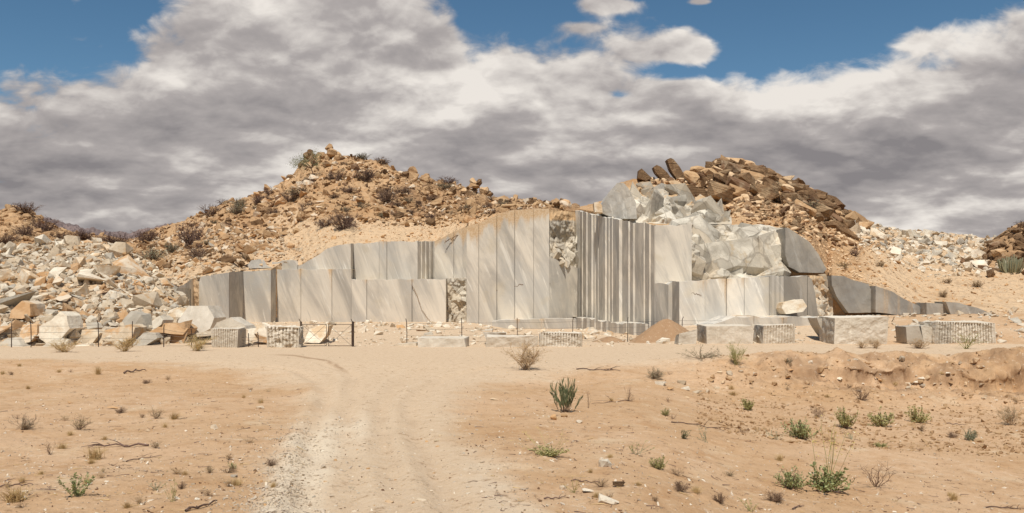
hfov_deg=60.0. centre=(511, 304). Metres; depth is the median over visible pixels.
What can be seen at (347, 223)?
bush
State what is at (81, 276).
rubble rock
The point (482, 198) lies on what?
boulder
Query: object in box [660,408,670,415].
shrub
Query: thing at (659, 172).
boulder
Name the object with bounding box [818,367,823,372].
stone
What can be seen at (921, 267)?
rubble
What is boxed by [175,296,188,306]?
rubble rock
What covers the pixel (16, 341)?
boulder
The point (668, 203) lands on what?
quarry wall
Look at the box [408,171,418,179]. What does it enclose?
boulder
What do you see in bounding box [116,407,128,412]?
dry shrub
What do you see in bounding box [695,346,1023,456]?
gravel
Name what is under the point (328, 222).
bush
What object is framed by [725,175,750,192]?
boulder
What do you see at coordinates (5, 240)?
bush
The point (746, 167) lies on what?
boulder
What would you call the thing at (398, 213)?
boulder
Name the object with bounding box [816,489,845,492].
fallen branch
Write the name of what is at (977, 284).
bush
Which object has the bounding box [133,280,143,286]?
rubble rock
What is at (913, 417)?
shrub
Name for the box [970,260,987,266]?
rubble rock
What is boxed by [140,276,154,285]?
rubble rock
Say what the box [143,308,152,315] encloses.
rubble rock
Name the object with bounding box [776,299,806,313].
marble block
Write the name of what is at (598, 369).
fallen branch
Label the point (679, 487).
dry shrub
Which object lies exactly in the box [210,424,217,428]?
stone
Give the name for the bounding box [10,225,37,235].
bush
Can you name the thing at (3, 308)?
rubble rock
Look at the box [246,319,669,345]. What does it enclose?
rubble
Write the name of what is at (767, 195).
boulder
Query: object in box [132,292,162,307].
rubble rock
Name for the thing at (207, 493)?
dry shrub
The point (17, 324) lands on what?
rubble rock
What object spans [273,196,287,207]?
boulder
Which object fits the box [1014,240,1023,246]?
boulder
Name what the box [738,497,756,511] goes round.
shrub
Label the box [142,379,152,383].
dry shrub
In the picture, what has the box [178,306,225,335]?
marble block
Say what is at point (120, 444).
fallen branch
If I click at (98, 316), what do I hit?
rubble rock
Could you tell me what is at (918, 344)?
dry shrub
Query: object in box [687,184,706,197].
boulder
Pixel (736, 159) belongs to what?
boulder
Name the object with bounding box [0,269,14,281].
rubble rock
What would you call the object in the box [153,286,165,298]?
rubble rock
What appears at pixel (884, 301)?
marble slab
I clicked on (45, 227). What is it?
bush
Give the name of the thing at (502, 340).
marble block
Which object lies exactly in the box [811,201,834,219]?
boulder
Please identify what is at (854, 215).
boulder
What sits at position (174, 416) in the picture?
grass tuft
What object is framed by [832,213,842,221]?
boulder
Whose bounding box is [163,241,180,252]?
bush
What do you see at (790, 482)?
shrub
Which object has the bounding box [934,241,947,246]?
rubble rock
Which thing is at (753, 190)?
boulder
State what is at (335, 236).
scree
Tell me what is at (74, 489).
shrub
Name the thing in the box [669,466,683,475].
dry shrub
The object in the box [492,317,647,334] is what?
quarry wall
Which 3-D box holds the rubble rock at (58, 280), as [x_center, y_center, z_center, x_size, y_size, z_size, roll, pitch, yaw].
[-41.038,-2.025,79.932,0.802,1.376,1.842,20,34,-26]
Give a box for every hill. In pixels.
[0,207,162,258]
[43,217,138,238]
[126,155,579,316]
[127,223,171,233]
[576,175,1023,315]
[985,222,1023,266]
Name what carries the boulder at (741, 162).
on the hill at (906, 276)
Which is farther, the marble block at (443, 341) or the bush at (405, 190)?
the bush at (405, 190)
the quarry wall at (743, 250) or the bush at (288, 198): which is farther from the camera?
the bush at (288, 198)
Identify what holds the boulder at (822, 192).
on the hill at (906, 276)
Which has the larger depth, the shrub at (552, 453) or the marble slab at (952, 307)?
the marble slab at (952, 307)
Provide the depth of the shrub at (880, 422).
33.41 m
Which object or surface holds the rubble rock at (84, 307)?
on the spoil heap
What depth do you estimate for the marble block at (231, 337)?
62.06 m
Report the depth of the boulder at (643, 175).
121.27 m
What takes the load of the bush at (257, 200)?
on the hill at (308, 235)
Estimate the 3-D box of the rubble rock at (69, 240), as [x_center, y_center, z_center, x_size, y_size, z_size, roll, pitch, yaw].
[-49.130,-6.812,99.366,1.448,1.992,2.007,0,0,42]
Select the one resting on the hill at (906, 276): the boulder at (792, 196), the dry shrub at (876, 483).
the boulder at (792, 196)
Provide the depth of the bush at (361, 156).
150.30 m
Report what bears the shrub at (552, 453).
on the ground
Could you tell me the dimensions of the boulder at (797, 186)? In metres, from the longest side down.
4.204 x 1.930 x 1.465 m
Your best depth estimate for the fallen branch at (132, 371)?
42.60 m
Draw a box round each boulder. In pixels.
[0,337,30,346]
[9,301,44,318]
[20,324,41,342]
[39,311,82,342]
[42,337,75,346]
[73,343,100,345]
[79,329,102,342]
[99,324,146,343]
[133,332,165,345]
[150,323,197,334]
[152,315,173,328]
[220,222,229,228]
[233,228,245,234]
[238,261,244,266]
[242,253,249,260]
[247,254,254,262]
[260,207,271,213]
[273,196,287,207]
[303,208,312,213]
[325,143,332,149]
[327,148,336,157]
[395,211,405,217]
[402,171,408,178]
[408,166,417,172]
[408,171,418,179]
[425,218,435,225]
[449,186,455,194]
[469,182,479,187]
[476,179,481,188]
[478,195,488,202]
[481,187,488,194]
[637,169,651,181]
[652,165,669,179]
[665,158,685,179]
[665,180,680,184]
[683,170,700,183]
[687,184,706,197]
[690,166,704,172]
[701,176,712,186]
[702,168,717,176]
[705,163,712,167]
[707,179,736,201]
[712,165,722,171]
[713,173,725,183]
[718,169,732,174]
[721,160,741,172]
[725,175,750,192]
[726,157,744,161]
[729,183,748,196]
[732,172,758,186]
[738,159,745,165]
[741,166,749,169]
[743,170,764,180]
[744,160,755,165]
[749,185,757,195]
[750,165,776,175]
[755,187,780,199]
[762,177,780,186]
[762,181,778,193]
[767,174,778,181]
[778,178,786,184]
[781,184,794,191]
[781,193,803,203]
[784,175,794,179]
[789,183,809,191]
[790,192,806,197]
[794,198,816,216]
[795,178,805,184]
[797,190,809,196]
[802,185,818,199]
[808,195,822,203]
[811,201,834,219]
[814,212,824,221]
[815,189,827,194]
[816,193,827,199]
[819,199,838,210]
[825,221,853,232]
[827,194,845,205]
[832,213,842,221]
[836,202,844,209]
[840,225,860,240]
[841,219,855,227]
[844,211,867,221]
[859,222,873,228]
[978,265,992,269]
[986,269,994,277]
[988,241,1000,247]
[990,249,1009,257]
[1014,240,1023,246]
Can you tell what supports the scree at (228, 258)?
on the hill at (308, 235)
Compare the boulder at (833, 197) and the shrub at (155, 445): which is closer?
the shrub at (155, 445)
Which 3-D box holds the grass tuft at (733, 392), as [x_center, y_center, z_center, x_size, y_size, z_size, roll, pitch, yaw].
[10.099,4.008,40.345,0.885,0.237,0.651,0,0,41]
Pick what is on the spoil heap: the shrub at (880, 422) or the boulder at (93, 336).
the boulder at (93, 336)
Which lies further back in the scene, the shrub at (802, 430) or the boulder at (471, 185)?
the boulder at (471, 185)
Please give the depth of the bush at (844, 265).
87.53 m
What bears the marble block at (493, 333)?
on the ground
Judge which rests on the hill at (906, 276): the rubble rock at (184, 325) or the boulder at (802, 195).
the boulder at (802, 195)
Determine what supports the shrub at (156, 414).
on the ground
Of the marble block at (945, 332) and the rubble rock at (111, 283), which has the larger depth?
the rubble rock at (111, 283)
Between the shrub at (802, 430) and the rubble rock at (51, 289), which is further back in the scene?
the rubble rock at (51, 289)
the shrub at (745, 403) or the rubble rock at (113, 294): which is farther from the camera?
the rubble rock at (113, 294)
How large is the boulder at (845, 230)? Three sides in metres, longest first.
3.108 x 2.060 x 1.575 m
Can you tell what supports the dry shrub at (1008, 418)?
on the ground
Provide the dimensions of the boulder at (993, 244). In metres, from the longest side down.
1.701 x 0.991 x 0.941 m
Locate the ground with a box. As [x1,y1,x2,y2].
[0,313,1023,512]
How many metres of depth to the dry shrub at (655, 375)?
41.68 m
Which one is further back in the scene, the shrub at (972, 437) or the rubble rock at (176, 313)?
the rubble rock at (176, 313)
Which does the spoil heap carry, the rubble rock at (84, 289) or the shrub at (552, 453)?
the rubble rock at (84, 289)
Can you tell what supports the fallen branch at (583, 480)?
on the ground
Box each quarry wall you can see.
[177,269,466,321]
[272,227,466,279]
[467,208,578,327]
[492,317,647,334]
[575,210,691,327]
[612,182,731,225]
[655,274,833,326]
[669,212,807,280]
[695,315,817,325]
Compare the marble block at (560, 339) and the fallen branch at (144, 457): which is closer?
the fallen branch at (144, 457)
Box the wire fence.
[11,320,258,346]
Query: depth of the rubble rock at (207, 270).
100.71 m
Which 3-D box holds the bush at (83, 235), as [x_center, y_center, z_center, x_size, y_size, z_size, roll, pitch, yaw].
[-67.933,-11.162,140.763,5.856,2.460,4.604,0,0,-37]
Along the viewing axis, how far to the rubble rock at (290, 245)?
111.93 m
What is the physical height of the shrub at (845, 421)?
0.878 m
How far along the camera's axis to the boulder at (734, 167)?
121.51 m
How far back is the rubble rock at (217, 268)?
100.53 m
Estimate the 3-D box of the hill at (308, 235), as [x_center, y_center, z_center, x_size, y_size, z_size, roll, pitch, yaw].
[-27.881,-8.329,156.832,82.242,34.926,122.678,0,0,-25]
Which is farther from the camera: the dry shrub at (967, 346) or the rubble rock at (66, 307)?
the rubble rock at (66, 307)
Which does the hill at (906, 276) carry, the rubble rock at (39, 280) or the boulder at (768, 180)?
the boulder at (768, 180)
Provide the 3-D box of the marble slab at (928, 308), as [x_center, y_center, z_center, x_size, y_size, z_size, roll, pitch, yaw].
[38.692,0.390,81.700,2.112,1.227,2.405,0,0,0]
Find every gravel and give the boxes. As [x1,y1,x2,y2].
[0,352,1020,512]
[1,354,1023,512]
[189,416,402,512]
[218,387,621,512]
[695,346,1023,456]
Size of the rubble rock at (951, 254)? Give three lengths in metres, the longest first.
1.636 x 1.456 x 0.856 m
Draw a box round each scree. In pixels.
[0,204,142,255]
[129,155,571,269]
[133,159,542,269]
[136,155,562,268]
[152,227,304,317]
[239,210,494,271]
[651,172,894,247]
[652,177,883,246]
[717,192,882,284]
[827,228,1023,312]
[982,224,1023,270]
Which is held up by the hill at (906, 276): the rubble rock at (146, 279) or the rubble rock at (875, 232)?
the rubble rock at (875, 232)
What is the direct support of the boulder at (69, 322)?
on the spoil heap
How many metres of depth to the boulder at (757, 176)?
118.65 m
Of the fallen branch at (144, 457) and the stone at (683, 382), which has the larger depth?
the stone at (683, 382)
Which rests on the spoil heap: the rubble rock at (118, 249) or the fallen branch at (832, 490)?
the rubble rock at (118, 249)
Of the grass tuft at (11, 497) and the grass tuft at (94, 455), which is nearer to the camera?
the grass tuft at (11, 497)
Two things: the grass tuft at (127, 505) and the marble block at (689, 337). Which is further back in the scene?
the marble block at (689, 337)
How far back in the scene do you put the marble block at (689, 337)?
63.57 m
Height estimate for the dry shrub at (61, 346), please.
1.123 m
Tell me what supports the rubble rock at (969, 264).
on the hill at (906, 276)
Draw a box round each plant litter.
[1,353,1021,512]
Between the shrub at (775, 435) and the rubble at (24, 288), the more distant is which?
the rubble at (24, 288)
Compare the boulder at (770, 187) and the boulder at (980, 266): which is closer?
the boulder at (980, 266)
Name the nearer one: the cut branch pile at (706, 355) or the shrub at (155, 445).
the shrub at (155, 445)
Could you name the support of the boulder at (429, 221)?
on the hill at (308, 235)
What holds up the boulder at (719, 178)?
on the hill at (906, 276)
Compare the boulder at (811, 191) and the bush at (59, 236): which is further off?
the bush at (59, 236)
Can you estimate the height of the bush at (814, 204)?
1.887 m
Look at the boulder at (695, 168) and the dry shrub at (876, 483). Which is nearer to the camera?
the dry shrub at (876, 483)
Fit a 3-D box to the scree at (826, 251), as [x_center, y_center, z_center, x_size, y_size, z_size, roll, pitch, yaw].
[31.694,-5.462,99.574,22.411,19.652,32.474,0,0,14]
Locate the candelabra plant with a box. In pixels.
[997,254,1023,272]
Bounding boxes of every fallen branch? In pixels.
[0,480,32,486]
[81,439,148,447]
[123,369,144,373]
[126,452,161,461]
[185,500,216,511]
[571,479,598,482]
[576,366,620,370]
[671,419,729,430]
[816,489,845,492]
[986,504,1023,508]
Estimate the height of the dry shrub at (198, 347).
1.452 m
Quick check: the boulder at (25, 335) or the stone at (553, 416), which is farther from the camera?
the boulder at (25, 335)
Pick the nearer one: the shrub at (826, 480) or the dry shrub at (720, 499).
the dry shrub at (720, 499)
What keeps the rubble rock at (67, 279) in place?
on the spoil heap
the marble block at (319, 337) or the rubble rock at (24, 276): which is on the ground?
the marble block at (319, 337)
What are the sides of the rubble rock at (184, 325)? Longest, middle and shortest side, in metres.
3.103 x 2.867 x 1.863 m
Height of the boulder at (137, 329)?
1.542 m
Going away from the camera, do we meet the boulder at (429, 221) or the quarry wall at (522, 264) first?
the quarry wall at (522, 264)
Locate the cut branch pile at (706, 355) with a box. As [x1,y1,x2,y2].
[678,345,724,358]
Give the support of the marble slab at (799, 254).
on the quarry wall at (743, 250)
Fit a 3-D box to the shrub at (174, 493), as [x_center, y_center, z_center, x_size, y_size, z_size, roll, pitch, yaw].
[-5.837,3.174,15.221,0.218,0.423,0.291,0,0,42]
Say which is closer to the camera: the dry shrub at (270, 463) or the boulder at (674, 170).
the dry shrub at (270, 463)
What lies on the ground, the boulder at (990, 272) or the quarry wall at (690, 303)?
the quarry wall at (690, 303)
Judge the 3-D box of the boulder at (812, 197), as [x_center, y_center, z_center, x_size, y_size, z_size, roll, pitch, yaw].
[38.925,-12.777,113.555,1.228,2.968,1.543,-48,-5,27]
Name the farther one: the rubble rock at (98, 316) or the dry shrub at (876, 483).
the rubble rock at (98, 316)
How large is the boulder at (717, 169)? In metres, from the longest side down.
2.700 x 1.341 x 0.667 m
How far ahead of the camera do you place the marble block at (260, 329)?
67.45 m
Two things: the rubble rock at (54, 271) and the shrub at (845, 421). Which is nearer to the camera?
the shrub at (845, 421)
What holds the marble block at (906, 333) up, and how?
on the ground
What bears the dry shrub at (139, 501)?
on the ground
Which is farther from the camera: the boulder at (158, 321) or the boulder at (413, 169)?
the boulder at (413, 169)
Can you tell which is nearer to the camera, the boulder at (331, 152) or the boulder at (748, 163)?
the boulder at (748, 163)
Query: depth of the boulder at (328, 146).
148.72 m
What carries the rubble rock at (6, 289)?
on the spoil heap
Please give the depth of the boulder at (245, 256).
103.76 m
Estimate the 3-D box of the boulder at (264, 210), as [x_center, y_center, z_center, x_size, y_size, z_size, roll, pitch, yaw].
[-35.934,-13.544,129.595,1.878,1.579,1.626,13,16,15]
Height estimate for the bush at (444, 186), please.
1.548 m
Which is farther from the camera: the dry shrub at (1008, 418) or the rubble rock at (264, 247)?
the rubble rock at (264, 247)
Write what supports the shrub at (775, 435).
on the ground
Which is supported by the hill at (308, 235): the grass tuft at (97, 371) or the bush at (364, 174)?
the bush at (364, 174)
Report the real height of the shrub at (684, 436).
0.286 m
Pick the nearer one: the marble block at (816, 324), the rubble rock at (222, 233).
the marble block at (816, 324)
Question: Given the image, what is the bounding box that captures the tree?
[286,150,323,174]
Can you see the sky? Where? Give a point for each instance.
(116, 115)
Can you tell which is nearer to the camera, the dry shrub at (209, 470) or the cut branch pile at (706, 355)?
the dry shrub at (209, 470)
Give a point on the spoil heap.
(92, 286)
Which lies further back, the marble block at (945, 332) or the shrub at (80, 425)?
the marble block at (945, 332)
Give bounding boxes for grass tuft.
[0,483,46,503]
[54,443,67,448]
[80,445,108,459]
[83,458,96,463]
[88,366,101,374]
[124,501,134,507]
[165,412,181,419]
[223,477,246,485]
[691,484,707,492]
[727,390,740,395]
[774,454,784,460]
[948,492,965,500]
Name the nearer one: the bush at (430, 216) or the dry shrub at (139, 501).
the dry shrub at (139, 501)
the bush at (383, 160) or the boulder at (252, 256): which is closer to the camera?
the boulder at (252, 256)
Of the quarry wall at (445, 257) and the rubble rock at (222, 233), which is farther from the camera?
the rubble rock at (222, 233)
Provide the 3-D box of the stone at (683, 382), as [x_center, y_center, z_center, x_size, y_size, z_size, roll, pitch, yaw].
[7.900,3.620,41.256,0.359,0.208,0.525,7,-7,-12]
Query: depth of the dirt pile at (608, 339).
70.52 m
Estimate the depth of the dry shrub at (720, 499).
18.36 m
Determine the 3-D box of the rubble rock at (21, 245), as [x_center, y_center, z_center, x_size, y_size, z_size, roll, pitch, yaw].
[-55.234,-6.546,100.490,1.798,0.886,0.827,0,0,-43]
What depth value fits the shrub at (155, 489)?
16.18 m
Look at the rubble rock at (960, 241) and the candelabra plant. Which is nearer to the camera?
the candelabra plant
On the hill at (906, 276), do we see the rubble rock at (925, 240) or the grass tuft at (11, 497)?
the rubble rock at (925, 240)
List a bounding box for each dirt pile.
[594,336,623,342]
[629,319,688,342]
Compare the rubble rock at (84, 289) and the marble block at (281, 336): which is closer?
the marble block at (281, 336)
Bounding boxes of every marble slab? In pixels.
[248,259,270,268]
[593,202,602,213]
[597,183,636,219]
[652,183,666,188]
[776,228,825,272]
[827,275,871,312]
[870,286,919,314]
[915,302,947,314]
[934,302,985,313]
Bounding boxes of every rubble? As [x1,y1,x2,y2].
[0,239,205,345]
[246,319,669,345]
[406,315,847,342]
[678,311,1023,344]
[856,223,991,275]
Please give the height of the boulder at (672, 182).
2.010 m
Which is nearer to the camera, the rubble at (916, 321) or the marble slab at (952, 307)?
the rubble at (916, 321)
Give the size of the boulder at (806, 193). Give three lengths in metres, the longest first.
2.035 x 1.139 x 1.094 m
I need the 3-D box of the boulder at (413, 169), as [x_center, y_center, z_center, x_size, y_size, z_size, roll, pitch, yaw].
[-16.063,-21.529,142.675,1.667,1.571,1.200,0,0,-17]
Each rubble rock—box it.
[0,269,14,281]
[0,291,35,306]
[0,304,8,312]
[0,325,12,333]
[1,286,10,293]
[2,241,16,249]
[5,246,14,254]
[9,319,26,330]
[17,243,33,248]
[17,268,38,283]
[34,234,50,245]
[34,276,45,285]
[36,293,49,301]
[47,246,61,259]
[47,287,56,292]
[49,267,66,276]
[52,274,62,285]
[56,291,71,300]
[62,303,78,312]
[63,275,75,282]
[64,235,80,245]
[67,328,80,338]
[71,297,84,306]
[73,257,86,265]
[76,271,105,281]
[77,282,89,296]
[80,304,87,310]
[91,243,102,248]
[92,237,101,241]
[92,297,101,302]
[93,265,120,276]
[94,313,100,321]
[101,259,111,265]
[102,290,124,299]
[106,279,120,288]
[108,242,133,256]
[112,254,149,276]
[116,310,127,323]
[118,298,133,307]
[119,293,128,298]
[122,311,151,328]
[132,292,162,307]
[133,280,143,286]
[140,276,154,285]
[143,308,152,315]
[152,272,164,277]
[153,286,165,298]
[160,278,173,286]
[165,320,191,342]
[167,307,186,320]
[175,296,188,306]
[202,266,213,274]
[213,266,221,271]
[216,230,226,235]
[262,246,273,249]
[287,242,294,248]
[850,223,860,233]
[870,227,886,239]
[890,246,901,255]
[902,229,916,237]
[919,238,929,244]
[922,229,937,234]
[931,249,941,255]
[932,235,940,240]
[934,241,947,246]
[947,251,959,258]
[956,238,964,244]
[962,262,973,267]
[964,247,972,252]
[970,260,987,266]
[971,249,985,254]
[1010,317,1021,323]
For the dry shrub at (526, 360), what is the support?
on the ground
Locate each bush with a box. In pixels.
[0,231,21,244]
[7,201,44,212]
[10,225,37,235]
[20,215,62,231]
[50,231,75,238]
[64,227,100,239]
[97,233,134,242]
[130,227,164,242]
[132,243,171,258]
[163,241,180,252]
[176,218,204,246]
[187,243,207,258]
[196,203,221,216]
[224,198,248,214]
[229,198,246,205]
[251,193,270,204]
[263,186,274,195]
[274,192,295,201]
[282,186,309,195]
[313,218,332,226]
[325,168,344,180]
[327,207,362,230]
[340,186,356,192]
[351,202,370,207]
[353,162,376,182]
[356,153,372,158]
[372,186,403,202]
[374,156,391,163]
[395,182,411,195]
[422,213,435,218]
[427,194,438,199]
[436,176,457,183]
[437,182,451,188]
[792,197,821,208]
[836,262,852,268]
[847,247,860,256]
[875,261,885,266]
[938,290,947,297]
[942,277,953,283]
[971,280,984,286]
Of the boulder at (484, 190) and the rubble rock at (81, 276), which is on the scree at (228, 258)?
the boulder at (484, 190)
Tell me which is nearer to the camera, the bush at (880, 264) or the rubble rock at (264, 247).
the bush at (880, 264)
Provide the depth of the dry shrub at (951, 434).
31.73 m
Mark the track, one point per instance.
(355, 383)
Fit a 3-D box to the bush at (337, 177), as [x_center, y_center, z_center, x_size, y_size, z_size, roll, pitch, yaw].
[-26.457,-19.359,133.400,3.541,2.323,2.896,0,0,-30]
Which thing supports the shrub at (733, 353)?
on the ground
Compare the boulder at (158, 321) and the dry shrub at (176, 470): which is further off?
the boulder at (158, 321)
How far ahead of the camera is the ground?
27.68 m
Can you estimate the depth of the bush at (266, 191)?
144.59 m
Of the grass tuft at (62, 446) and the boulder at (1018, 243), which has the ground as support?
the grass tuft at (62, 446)
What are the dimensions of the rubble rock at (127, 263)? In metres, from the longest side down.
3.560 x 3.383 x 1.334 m
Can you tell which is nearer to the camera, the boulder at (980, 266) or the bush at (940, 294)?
the bush at (940, 294)
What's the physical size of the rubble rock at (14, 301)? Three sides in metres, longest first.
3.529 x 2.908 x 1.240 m
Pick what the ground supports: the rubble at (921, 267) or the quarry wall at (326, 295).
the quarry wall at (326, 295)
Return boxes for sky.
[0,0,1023,237]
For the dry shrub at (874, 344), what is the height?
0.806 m
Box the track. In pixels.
[232,360,594,512]
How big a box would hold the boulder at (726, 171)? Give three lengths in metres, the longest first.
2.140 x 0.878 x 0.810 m
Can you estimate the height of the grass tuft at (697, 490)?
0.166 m
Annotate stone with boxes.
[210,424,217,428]
[550,414,556,419]
[598,493,618,504]
[599,459,611,466]
[612,481,624,486]
[655,381,665,384]
[677,380,685,384]
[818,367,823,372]
[973,358,979,362]
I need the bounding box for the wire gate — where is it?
[299,319,353,346]
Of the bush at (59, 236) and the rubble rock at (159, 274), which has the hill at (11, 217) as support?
the bush at (59, 236)
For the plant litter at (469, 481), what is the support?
on the ground
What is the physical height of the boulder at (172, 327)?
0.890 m
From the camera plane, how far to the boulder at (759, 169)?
121.99 m
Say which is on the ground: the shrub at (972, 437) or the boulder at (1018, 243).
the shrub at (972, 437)
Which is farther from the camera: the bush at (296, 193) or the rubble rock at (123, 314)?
the bush at (296, 193)
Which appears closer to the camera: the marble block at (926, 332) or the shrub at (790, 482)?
the shrub at (790, 482)
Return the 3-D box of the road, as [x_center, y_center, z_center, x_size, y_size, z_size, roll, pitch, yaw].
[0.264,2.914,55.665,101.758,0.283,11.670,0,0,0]
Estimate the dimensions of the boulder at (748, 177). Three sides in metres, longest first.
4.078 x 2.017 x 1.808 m
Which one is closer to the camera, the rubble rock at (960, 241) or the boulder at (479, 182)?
the rubble rock at (960, 241)
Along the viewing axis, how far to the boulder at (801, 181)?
123.11 m
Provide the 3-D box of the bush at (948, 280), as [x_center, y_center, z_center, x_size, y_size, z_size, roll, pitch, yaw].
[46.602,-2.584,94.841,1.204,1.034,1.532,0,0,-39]
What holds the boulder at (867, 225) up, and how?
on the hill at (906, 276)
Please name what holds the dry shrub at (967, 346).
on the ground
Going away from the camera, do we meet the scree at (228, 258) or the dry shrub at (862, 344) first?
the dry shrub at (862, 344)
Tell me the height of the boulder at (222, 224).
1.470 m
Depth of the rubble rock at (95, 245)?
97.36 m
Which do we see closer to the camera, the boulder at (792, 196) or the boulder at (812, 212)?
the boulder at (812, 212)
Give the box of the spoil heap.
[0,243,167,345]
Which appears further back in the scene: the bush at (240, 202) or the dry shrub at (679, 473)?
the bush at (240, 202)
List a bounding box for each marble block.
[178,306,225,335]
[196,331,210,336]
[211,327,245,347]
[214,317,255,328]
[247,324,267,340]
[254,333,266,342]
[265,325,304,347]
[304,324,332,342]
[390,342,417,345]
[417,336,468,346]
[483,332,505,337]
[486,334,537,346]
[539,332,581,346]
[674,329,696,343]
[697,324,753,343]
[753,324,794,343]
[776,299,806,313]
[808,318,822,336]
[819,315,887,343]
[895,325,922,343]
[910,325,932,343]
[918,320,995,343]
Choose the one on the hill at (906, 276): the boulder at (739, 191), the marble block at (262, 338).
the boulder at (739, 191)
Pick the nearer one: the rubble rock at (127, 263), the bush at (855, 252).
the rubble rock at (127, 263)
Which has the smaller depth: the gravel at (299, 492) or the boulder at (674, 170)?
the gravel at (299, 492)
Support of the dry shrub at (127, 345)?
on the road
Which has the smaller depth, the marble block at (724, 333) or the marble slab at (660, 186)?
the marble block at (724, 333)
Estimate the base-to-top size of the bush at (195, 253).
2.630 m
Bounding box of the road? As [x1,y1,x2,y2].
[0,346,1023,356]
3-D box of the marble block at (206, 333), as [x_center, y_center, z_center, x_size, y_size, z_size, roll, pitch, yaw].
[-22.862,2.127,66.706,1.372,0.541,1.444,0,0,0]
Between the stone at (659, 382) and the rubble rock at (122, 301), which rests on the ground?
the stone at (659, 382)
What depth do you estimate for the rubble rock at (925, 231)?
133.09 m
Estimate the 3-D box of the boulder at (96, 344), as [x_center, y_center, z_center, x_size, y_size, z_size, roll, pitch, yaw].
[-31.253,3.152,65.251,1.852,0.703,3.748,0,0,0]
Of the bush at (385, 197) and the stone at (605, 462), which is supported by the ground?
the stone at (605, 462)
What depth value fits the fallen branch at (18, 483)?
16.66 m
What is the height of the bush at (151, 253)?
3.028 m
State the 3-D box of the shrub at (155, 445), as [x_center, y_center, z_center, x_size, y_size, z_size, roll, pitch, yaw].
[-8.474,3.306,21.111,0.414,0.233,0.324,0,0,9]
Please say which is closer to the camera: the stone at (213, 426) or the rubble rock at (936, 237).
the stone at (213, 426)
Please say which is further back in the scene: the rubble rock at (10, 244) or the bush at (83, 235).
the bush at (83, 235)
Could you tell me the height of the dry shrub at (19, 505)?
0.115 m
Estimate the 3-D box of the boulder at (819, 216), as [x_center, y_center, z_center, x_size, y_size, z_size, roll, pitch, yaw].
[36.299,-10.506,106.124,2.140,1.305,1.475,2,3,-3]
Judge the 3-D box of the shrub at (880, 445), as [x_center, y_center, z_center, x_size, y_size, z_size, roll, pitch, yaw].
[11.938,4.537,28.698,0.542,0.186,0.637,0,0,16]
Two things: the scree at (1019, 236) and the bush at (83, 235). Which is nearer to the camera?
the scree at (1019, 236)
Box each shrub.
[8,413,36,429]
[13,502,28,507]
[47,337,79,351]
[57,472,95,496]
[70,413,91,429]
[105,335,140,351]
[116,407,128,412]
[132,494,146,503]
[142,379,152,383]
[147,406,164,418]
[149,480,166,490]
[150,440,161,447]
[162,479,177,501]
[170,466,185,473]
[175,481,185,488]
[184,334,216,350]
[197,489,213,495]
[204,466,213,472]
[266,458,277,465]
[502,339,550,370]
[511,430,568,456]
[550,377,583,412]
[561,476,580,492]
[593,479,608,486]
[627,439,653,454]
[645,367,665,378]
[648,455,667,469]
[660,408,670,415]
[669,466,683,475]
[672,481,691,491]
[681,430,691,438]
[691,428,707,442]
[710,492,727,502]
[727,343,747,364]
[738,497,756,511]
[740,398,753,409]
[762,490,785,502]
[765,429,785,438]
[773,465,809,490]
[781,418,820,439]
[805,413,859,491]
[810,403,825,417]
[834,406,859,427]
[849,339,870,347]
[849,460,901,487]
[852,385,874,400]
[867,336,885,347]
[867,406,895,426]
[874,442,888,446]
[904,406,933,422]
[907,337,937,347]
[946,431,959,437]
[953,328,987,348]
[963,428,977,440]
[997,402,1021,424]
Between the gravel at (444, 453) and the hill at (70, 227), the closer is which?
the gravel at (444, 453)
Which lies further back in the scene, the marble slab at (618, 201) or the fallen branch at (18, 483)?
the marble slab at (618, 201)
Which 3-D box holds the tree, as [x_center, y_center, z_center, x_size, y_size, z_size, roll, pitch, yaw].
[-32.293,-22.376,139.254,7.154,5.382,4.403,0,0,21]

